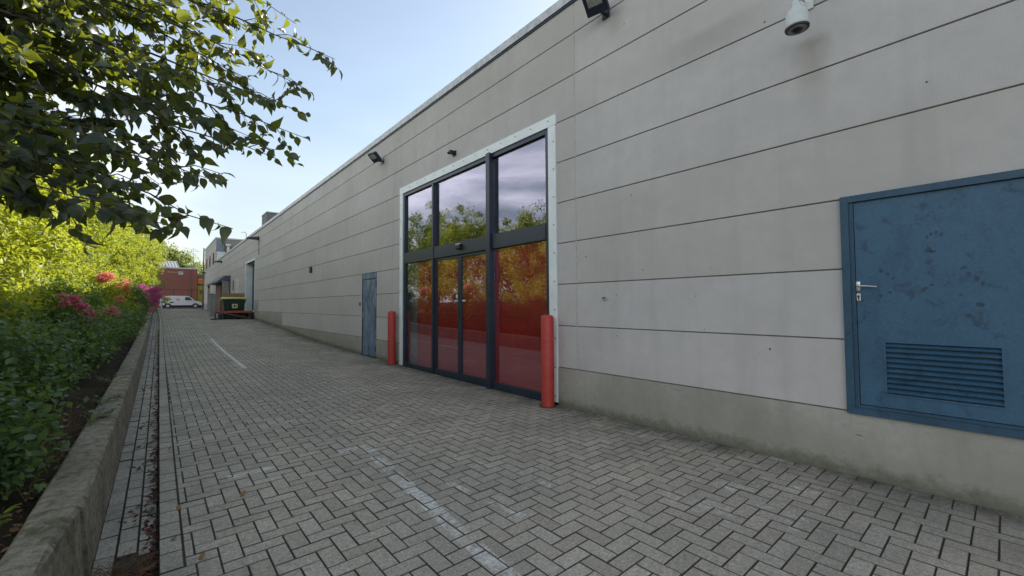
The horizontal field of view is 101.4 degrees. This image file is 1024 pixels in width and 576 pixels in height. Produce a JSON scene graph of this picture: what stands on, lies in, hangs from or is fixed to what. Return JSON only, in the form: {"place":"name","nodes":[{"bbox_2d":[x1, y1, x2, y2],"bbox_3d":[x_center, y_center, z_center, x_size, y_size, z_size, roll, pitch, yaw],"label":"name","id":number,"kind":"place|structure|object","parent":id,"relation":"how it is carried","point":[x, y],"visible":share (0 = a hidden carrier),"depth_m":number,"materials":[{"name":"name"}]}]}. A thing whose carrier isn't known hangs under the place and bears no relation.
{"place":"outdoors","nodes":[
{"label":"outdoors","id":0,"kind":"place"},
{"bbox_2d":[0,307,149,559],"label":"planting bed","id":1,"kind":"object","parent":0,"point":[108,370],"visible":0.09,"depth_m":4.62,"materials":[{"name":"soil"}]},
{"bbox_2d":[0,503,21,525],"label":"weed","id":2,"kind":"object","parent":1,"relation":"on","point":[6,513],"visible":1,"depth_m":2.28,"materials":[{"name":"green plant"}]},
{"bbox_2d":[0,320,35,383],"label":"leafy shrub","id":3,"kind":"object","parent":1,"relation":"on","point":[13,332],"visible":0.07,"depth_m":4.76,"materials":[{"name":"green plant"}]},
{"bbox_2d":[0,256,45,334],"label":"leafy shrub","id":4,"kind":"object","parent":1,"relation":"on","point":[2,301],"visible":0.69,"depth_m":4.54,"materials":[{"name":"green plant"}]},
{"bbox_2d":[0,471,48,501],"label":"weed","id":5,"kind":"object","parent":1,"relation":"on","point":[43,485],"visible":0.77,"depth_m":2.65,"materials":[{"name":"green plant"}]},
{"bbox_2d":[0,240,67,327],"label":"leafy shrub","id":6,"kind":"object","parent":1,"relation":"on","point":[16,265],"visible":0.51,"depth_m":5.83,"materials":[{"name":"green plant"}]},
{"bbox_2d":[0,285,76,339],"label":"leafy shrub","id":7,"kind":"object","parent":1,"relation":"on","point":[72,310],"visible":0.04,"depth_m":6.26,"materials":[{"name":"green plant"}]},
{"bbox_2d":[0,357,95,499],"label":"leafy shrub","id":8,"kind":"object","parent":1,"relation":"on","point":[14,439],"visible":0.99,"depth_m":2.77,"materials":[{"name":"green plant"}]},
{"bbox_2d":[0,296,104,399],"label":"leafy shrub","id":9,"kind":"object","parent":1,"relation":"on","point":[37,312],"visible":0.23,"depth_m":4.87,"materials":[{"name":"green plant"}]},
{"bbox_2d":[0,166,109,306],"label":"broadleaf tree","id":10,"kind":"object","parent":1,"relation":"on","point":[50,246],"visible":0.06,"depth_m":9.53,"materials":[{"name":"green plant"}]},
{"bbox_2d":[0,92,114,302],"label":"broadleaf tree","id":11,"kind":"object","parent":1,"relation":"on","point":[35,247],"visible":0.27,"depth_m":6.32,"materials":[{"name":"green plant"}]},
{"bbox_2d":[0,318,115,427],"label":"leafy shrub","id":12,"kind":"object","parent":1,"relation":"on","point":[24,348],"visible":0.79,"depth_m":3.89,"materials":[{"name":"green plant"}]},
{"bbox_2d":[0,394,116,490],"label":"dry stems","id":13,"kind":"object","parent":1,"relation":"on","point":[56,442],"visible":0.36,"depth_m":3.64,"materials":[{"name":"brown plant"}]},
{"bbox_2d":[9,254,116,321],"bbox_3d":[-8.900,0.384,7.801,2.120,2.004,2.005,0,-2,-10],"label":"leafy shrub","id":14,"kind":"object","parent":1,"relation":"on","point":[64,267],"visible":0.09,"depth_m":7.95,"materials":[{"name":"green plant"}]},
{"bbox_2d":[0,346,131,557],"bbox_3d":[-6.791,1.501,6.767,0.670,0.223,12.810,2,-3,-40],"label":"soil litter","id":15,"kind":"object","parent":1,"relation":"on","point":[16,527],"visible":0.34,"depth_m":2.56,"materials":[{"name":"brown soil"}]},
{"bbox_2d":[10,293,124,375],"bbox_3d":[-6.834,0.750,6.239,1.603,1.423,1.961,2,-3,-40],"label":"leafy shrub","id":16,"kind":"object","parent":1,"relation":"on","point":[84,338],"visible":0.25,"depth_m":6.33,"materials":[{"name":"green plant"}]},
{"bbox_2d":[9,276,129,374],"bbox_3d":[-7.337,0.649,6.747,1.654,1.692,1.695,0,-2,0],"label":"flowering shrub","id":17,"kind":"object","parent":1,"relation":"on","point":[74,301],"visible":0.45,"depth_m":6.70,"materials":[{"name":"green plant"}]},
{"bbox_2d":[9,142,135,298],"bbox_3d":[-13.384,-1.716,11.453,4.881,5.834,4.158,2,-3,-40],"label":"broadleaf tree","id":18,"kind":"object","parent":1,"relation":"on","point":[101,233],"visible":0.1,"depth_m":12.05,"materials":[{"name":"green plant"}]},
{"bbox_2d":[43,262,102,312],"bbox_3d":[-10.337,0.393,9.608,1.463,2.095,2.183,2,-3,-40],"label":"leafy shrub","id":19,"kind":"object","parent":1,"relation":"on","point":[88,274],"visible":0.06,"depth_m":10.07,"materials":[{"name":"green plant"}]},
{"bbox_2d":[46,154,127,285],"bbox_3d":[-16.655,-2.228,14.583,4.966,6.573,5.939,2,-3,-40],"label":"broadleaf tree","id":20,"kind":"object","parent":1,"relation":"on","point":[94,258],"visible":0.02,"depth_m":15.79,"materials":[{"name":"green plant"}]},
{"bbox_2d":[50,311,136,364],"bbox_3d":[-8.283,0.866,7.743,1.833,1.282,2.026,1,-2,-20],"label":"leafy shrub","id":21,"kind":"object","parent":1,"relation":"on","point":[114,327],"visible":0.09,"depth_m":8.08,"materials":[{"name":"green plant"}]},
{"bbox_2d":[69,276,139,358],"bbox_3d":[-8.922,0.652,8.891,1.482,1.830,1.464,0,-2,-11],"label":"flowering shrub","id":22,"kind":"object","parent":1,"relation":"on","point":[115,311],"visible":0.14,"depth_m":9.03,"materials":[{"name":"green plant"}]},
{"bbox_2d":[78,244,132,318],"bbox_3d":[-10.701,0.207,10.726,1.683,2.715,1.444,-1,-2,20],"label":"flowering shrub","id":23,"kind":"object","parent":1,"relation":"on","point":[107,276],"visible":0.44,"depth_m":10.77,"materials":[{"name":"green plant"}]},
{"bbox_2d":[72,294,144,350],"bbox_3d":[-9.686,0.823,9.687,1.820,1.471,2.549,2,-3,-40],"label":"leafy shrub","id":24,"kind":"object","parent":1,"relation":"on","point":[127,332],"visible":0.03,"depth_m":10.25,"materials":[{"name":"green plant"}]},
{"bbox_2d":[61,203,166,295],"bbox_3d":[-19.732,-1.821,19.385,5.485,5.867,5.114,-1,-2,5],"label":"broadleaf tree","id":25,"kind":"object","parent":1,"relation":"on","point":[115,261],"visible":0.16,"depth_m":20.05,"materials":[{"name":"green plant"}]},
{"bbox_2d":[92,266,142,312],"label":"flowering shrub","id":26,"kind":"object","parent":1,"relation":"on","point":[124,287],"visible":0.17,"depth_m":13.33,"materials":[{"name":"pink plant"}]},
{"bbox_2d":[87,202,153,288],"bbox_3d":[-24.230,-2.145,24.143,5.500,6.539,6.090,2,-3,-40],"label":"broadleaf tree","id":27,"kind":"object","parent":1,"relation":"on","point":[140,251],"visible":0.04,"depth_m":25.12,"materials":[{"name":"green plant"}]},
{"bbox_2d":[102,298,144,341],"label":"leafy shrub","id":28,"kind":"object","parent":1,"relation":"on","point":[126,317],"visible":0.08,"depth_m":12.04,"materials":[{"name":"green plant"}]},
{"bbox_2d":[113,281,152,326],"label":"round bush","id":29,"kind":"object","parent":1,"relation":"on","point":[140,296],"visible":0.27,"depth_m":14.75,"materials":[{"name":"green plant"}]},
{"bbox_2d":[116,222,161,292],"bbox_3d":[-28.743,-2.186,29.693,5.179,7.098,5.794,0,-2,-19],"label":"broadleaf tree","id":30,"kind":"object","parent":1,"relation":"on","point":[148,265],"visible":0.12,"depth_m":30.45,"materials":[{"name":"green plant"}]},
{"bbox_2d":[118,230,168,303],"bbox_3d":[-33.723,-1.789,37.143,5.278,7.525,6.192,2,-3,-40],"label":"broadleaf tree","id":31,"kind":"object","parent":1,"relation":"on","point":[156,262],"visible":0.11,"depth_m":37.69,"materials":[{"name":"green plant"}]},
{"bbox_2d":[134,280,167,313],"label":"flowering shrub","id":32,"kind":"object","parent":1,"relation":"on","point":[156,295],"visible":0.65,"depth_m":24.49,"materials":[{"name":"pink plant"}]},
{"bbox_2d":[134,231,167,287],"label":"broadleaf tree","id":33,"kind":"object","parent":1,"relation":"on","point":[164,267],"visible":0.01,"depth_m":46.73,"materials":[{"name":"green plant"}]},
{"bbox_2d":[0,0,342,254],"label":"overhanging tree","id":34,"kind":"object","parent":1,"relation":"on","point":[33,47],"visible":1,"depth_m":2.03,"materials":[{"name":"green plant"}]},
{"bbox_2d":[90,310,158,575],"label":"gutter","id":35,"kind":"object","parent":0,"point":[108,543],"visible":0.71,"depth_m":3.62,"materials":[{"name":"grey concrete"}]},
{"bbox_2d":[84,541,158,575],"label":"dead weeds","id":36,"kind":"object","parent":35,"relation":"on","point":[144,568],"visible":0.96,"depth_m":2.42,"materials":[{"name":"brown plant"}]},
{"bbox_2d":[118,329,158,575],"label":"leaf litter","id":37,"kind":"object","parent":35,"relation":"on","point":[153,534],"visible":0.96,"depth_m":3.27,"materials":[{"name":"brown plant"}]},
{"bbox_2d":[163,308,192,308],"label":"road","id":38,"kind":"structure","parent":0,"point":[177,308],"depth_m":62.45,"materials":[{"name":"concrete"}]},
{"bbox_2d":[160,296,201,307],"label":"delivery van","id":39,"kind":"object","parent":38,"relation":"on","point":[180,301],"visible":0.91,"depth_m":66.69,"materials":[{"name":"white paint"}]},
{"bbox_2d":[6,0,557,269],"label":"sky","id":40,"kind":"structure","parent":0,"point":[392,56],"materials":[{"name":"blue"}]},
{"bbox_2d":[157,309,1023,575],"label":"lane paving","id":41,"kind":"structure","parent":0,"point":[593,458],"depth_m":3.27,"materials":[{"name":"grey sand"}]},
{"bbox_2d":[207,275,230,310],"bbox_3d":[-26.096,0.666,37.079,0.788,3.042,10.300,2,-3,-40],"label":"loading shelter","id":42,"kind":"object","parent":41,"relation":"on","point":[223,284],"visible":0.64,"depth_m":36.77,"materials":[{"name":"grey metal"}]},
{"bbox_2d":[215,284,221,310],"bbox_3d":[-26.748,0.881,38.288,0.208,2.390,4.000,2,-3,-40],"label":"red door","id":43,"kind":"structure","parent":42,"relation":"in","point":[218,287],"depth_m":37.85,"materials":[{"name":"red wood"}]},
{"bbox_2d":[210,311,252,319],"bbox_3d":[-17.291,1.624,25.571,2.040,0.470,3.362,2,-3,-40],"label":"lift table","id":44,"kind":"object","parent":41,"relation":"on","point":[233,314],"visible":0.98,"depth_m":24.66,"materials":[{"name":"black metal"}]},
{"bbox_2d":[221,293,244,310],"bbox_3d":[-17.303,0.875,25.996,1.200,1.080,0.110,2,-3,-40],"label":"waste container","id":45,"kind":"object","parent":44,"relation":"on","point":[232,295],"visible":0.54,"depth_m":25.91,"materials":[{"name":"yellow plastic"}]},
{"bbox_2d":[220,297,246,310],"bbox_3d":[-16.698,0.957,25.095,1.260,0.840,1.100,2,-3,-40],"label":"waste container","id":46,"kind":"object","parent":44,"relation":"on","point":[233,303],"visible":0.98,"depth_m":24.77,"materials":[{"name":"green plastic"}]},
{"bbox_2d":[386,311,396,364],"bbox_3d":[-2.917,1.213,10.153,0.260,1.312,0.260,2,-3,-40],"label":"bollard","id":47,"kind":"object","parent":41,"relation":"on","point":[391,357],"visible":0.98,"depth_m":10.08,"materials":[{"name":"red metal"}]},
{"bbox_2d":[539,315,556,407],"bbox_3d":[0.516,1.057,6.073,0.260,1.337,0.260,2,-3,-40],"label":"bollard","id":48,"kind":"object","parent":41,"relation":"on","point":[547,361],"visible":0.98,"depth_m":6.00,"materials":[{"name":"red metal"}]},
{"bbox_3d":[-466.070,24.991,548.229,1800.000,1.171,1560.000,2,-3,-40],"label":"ground","id":49,"kind":"structure","parent":0,"visible":0},
{"bbox_2d":[0,309,153,575],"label":"retaining wall","id":50,"kind":"structure","parent":49,"relation":"on","point":[59,533],"depth_m":2.58,"materials":[{"name":"concrete"}]},
{"bbox_2d":[80,404,120,421],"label":"weed","id":51,"kind":"object","parent":50,"relation":"on","point":[102,413],"visible":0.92,"depth_m":4.13,"materials":[{"name":"green plant"}]},
{"bbox_2d":[80,394,121,403],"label":"weed","id":52,"kind":"object","parent":50,"relation":"on","point":[98,401],"visible":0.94,"depth_m":4.74,"materials":[{"name":"green plant"}]},
{"bbox_2d":[97,372,128,384],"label":"weed","id":53,"kind":"object","parent":50,"relation":"on","point":[105,380],"visible":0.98,"depth_m":5.99,"materials":[{"name":"green plant"}]},
{"bbox_2d":[137,225,167,266],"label":"tall tree","id":54,"kind":"object","parent":49,"relation":"on","point":[151,227],"visible":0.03,"depth_m":96.97,"materials":[{"name":"green plant"}]},
{"bbox_2d":[137,261,197,307],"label":"brick building","id":55,"kind":"structure","parent":49,"relation":"on","point":[179,280],"depth_m":86.38,"materials":[{"name":"brick"}]},
{"bbox_2d":[147,241,202,273],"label":"tall tree","id":56,"kind":"object","parent":49,"relation":"on","point":[178,257],"visible":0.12,"depth_m":115.18,"materials":[{"name":"green plant"}]},
{"bbox_2d":[197,274,204,307],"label":"grey shed","id":57,"kind":"structure","parent":49,"relation":"on","point":[199,285],"depth_m":90.81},
{"bbox_2d":[208,294,215,316],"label":"ramp wall","id":58,"kind":"structure","parent":49,"relation":"on","point":[212,299],"depth_m":27.74,"materials":[{"name":"grey concrete"}]},
{"bbox_2d":[202,237,243,309],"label":"office block","id":59,"kind":"structure","parent":49,"relation":"on","point":[214,250],"depth_m":44.89,"materials":[{"name":"concrete"}]},
{"bbox_2d":[215,0,1023,515],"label":"warehouse","id":60,"kind":"structure","parent":49,"relation":"on","point":[757,226],"depth_m":4.40,"materials":[{"name":"concrete"}]},
{"bbox_2d":[236,277,238,292],"bbox_3d":[-20.067,0.258,30.600,0.022,2.016,1.400,2,-3,-40],"label":"narrow door","id":61,"kind":"structure","parent":60,"relation":"in","point":[237,279],"depth_m":30.48,"materials":[{"name":"metal"}]},
{"bbox_2d":[246,236,258,239],"bbox_3d":[-15.075,-2.923,24.345,0.619,0.220,0.400,2,-3,-40],"label":"wall lamp","id":62,"kind":"object","parent":60,"relation":"attached to","point":[255,238],"visible":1,"depth_m":24.27,"materials":[{"name":"black metal"}]},
{"bbox_2d":[252,264,254,317],"bbox_3d":[-16.280,0.143,26.733,0.040,3.549,3.200,2,-3,-40],"label":"dock door","id":63,"kind":"structure","parent":60,"relation":"in","point":[253,274],"depth_m":27.63,"materials":[{"name":"blue paint"}]},
{"bbox_2d":[261,211,277,224],"bbox_3d":[-18.878,-4.402,34.020,2.260,3.010,2.160,2,-3,-40],"label":"rooftop unit","id":64,"kind":"object","parent":60,"relation":"on","point":[266,216],"visible":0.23,"depth_m":32.86,"materials":[{"name":"metal"}]},
{"bbox_2d":[362,278,375,356],"bbox_3d":[-3.973,0.811,11.617,0.111,2.122,0.966,2,-3,-40],"label":"door leaf","id":65,"kind":"structure","parent":60,"relation":"in","point":[369,285],"depth_m":11.62,"materials":[{"name":"blue paint"}]},
{"bbox_2d":[368,151,383,163],"bbox_3d":[-3.553,-3.413,11.002,0.310,0.226,0.352,-2,-3,36],"label":"floodlight","id":66,"kind":"object","parent":60,"relation":"attached to","point":[374,157],"visible":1,"depth_m":10.92,"materials":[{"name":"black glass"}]},
{"bbox_2d":[435,255,459,378],"bbox_3d":[-1.320,0.575,8.559,0.043,2.418,0.947,2,-3,-40],"label":"sliding door","id":67,"kind":"structure","parent":60,"relation":"in","point":[449,373],"depth_m":8.74,"materials":[{"name":"black metal"}]},
{"bbox_2d":[447,150,455,156],"bbox_3d":[-1.214,-2.700,8.357,0.171,0.100,0.120,2,-3,-40],"label":"bullet camera","id":68,"kind":"object","parent":60,"relation":"attached to","point":[452,153],"visible":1,"depth_m":8.35,"materials":[{"name":"black plastic"}]},
{"bbox_2d":[459,251,485,384],"bbox_3d":[-0.703,0.543,7.833,0.043,2.418,0.945,2,-3,-40],"label":"sliding door","id":69,"kind":"structure","parent":60,"relation":"in","point":[475,379],"depth_m":8.13,"materials":[{"name":"black metal"}]},
{"bbox_2d":[403,129,548,400],"bbox_3d":[-1.003,-0.284,8.201,0.170,4.183,4.910,2,-3,-40],"label":"window frame","id":70,"kind":"structure","parent":60,"relation":"in","point":[493,240],"depth_m":7.44,"materials":[{"name":"grey metal"}]},
{"bbox_2d":[582,0,609,20],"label":"floodlight","id":71,"kind":"object","parent":60,"relation":"attached to","point":[594,7],"visible":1,"depth_m":5.48,"materials":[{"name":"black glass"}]},
{"bbox_2d":[784,0,813,35],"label":"security camera","id":72,"kind":"object","parent":60,"relation":"attached to","point":[797,20],"visible":1,"depth_m":3.62,"materials":[{"name":"white plastic"}]},
{"bbox_2d":[853,178,1023,425],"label":"door leaf","id":73,"kind":"structure","parent":60,"relation":"in","point":[940,273],"depth_m":3.14,"materials":[{"name":"teal paint"}]}
]}

